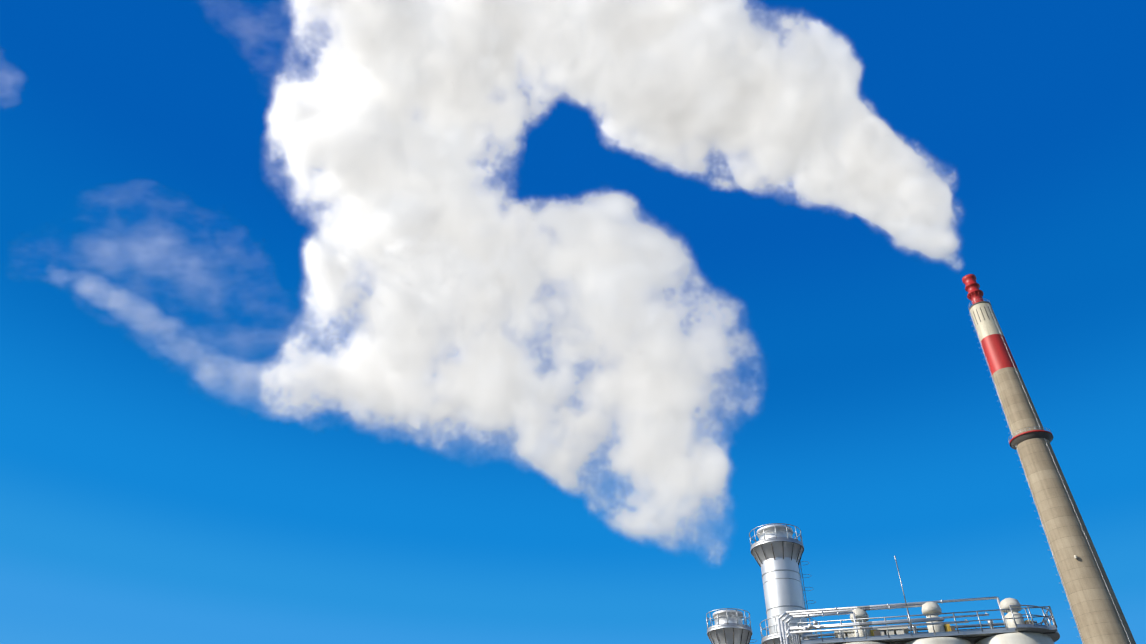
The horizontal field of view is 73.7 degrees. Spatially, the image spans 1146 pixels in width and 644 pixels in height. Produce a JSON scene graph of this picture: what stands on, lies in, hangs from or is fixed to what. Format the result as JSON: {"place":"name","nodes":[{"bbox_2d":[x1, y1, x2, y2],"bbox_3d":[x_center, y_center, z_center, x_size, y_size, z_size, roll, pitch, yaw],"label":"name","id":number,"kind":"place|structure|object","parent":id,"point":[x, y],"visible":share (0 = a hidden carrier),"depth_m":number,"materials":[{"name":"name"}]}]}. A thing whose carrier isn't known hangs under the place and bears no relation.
{"place":"outdoors","nodes":[
{"label":"outdoors","id":0,"kind":"place"},
{"bbox_2d":[0,0,1145,643],"label":"sky","id":1,"kind":"structure","parent":0,"point":[321,321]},
{"bbox_2d":[706,608,756,643],"bbox_3d":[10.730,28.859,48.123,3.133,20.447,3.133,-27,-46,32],"label":"steel stack","id":2,"kind":"object","parent":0,"point":[729,627],"visible":1,"depth_m":52.78,"materials":[{"name":"silver metal"}]},
{"bbox_2d":[749,523,817,643],"bbox_3d":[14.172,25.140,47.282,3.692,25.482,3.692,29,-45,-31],"label":"exhaust stack","id":3,"kind":"object","parent":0,"point":[777,550],"visible":0.79,"depth_m":52.22,"materials":[{"name":"silver metal"}]},
{"bbox_2d":[778,556,1059,643],"bbox_3d":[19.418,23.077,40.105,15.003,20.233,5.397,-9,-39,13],"label":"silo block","id":4,"kind":"structure","parent":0,"point":[1017,629],"depth_m":43.66,"materials":[{"name":"metal"}]},
{"bbox_2d":[962,274,1135,643],"bbox_3d":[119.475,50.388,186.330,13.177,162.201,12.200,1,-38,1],"label":"chimney","id":5,"kind":"object","parent":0,"point":[1097,613],"visible":1,"depth_m":187.99,"materials":[{"name":"concrete"}]}
]}

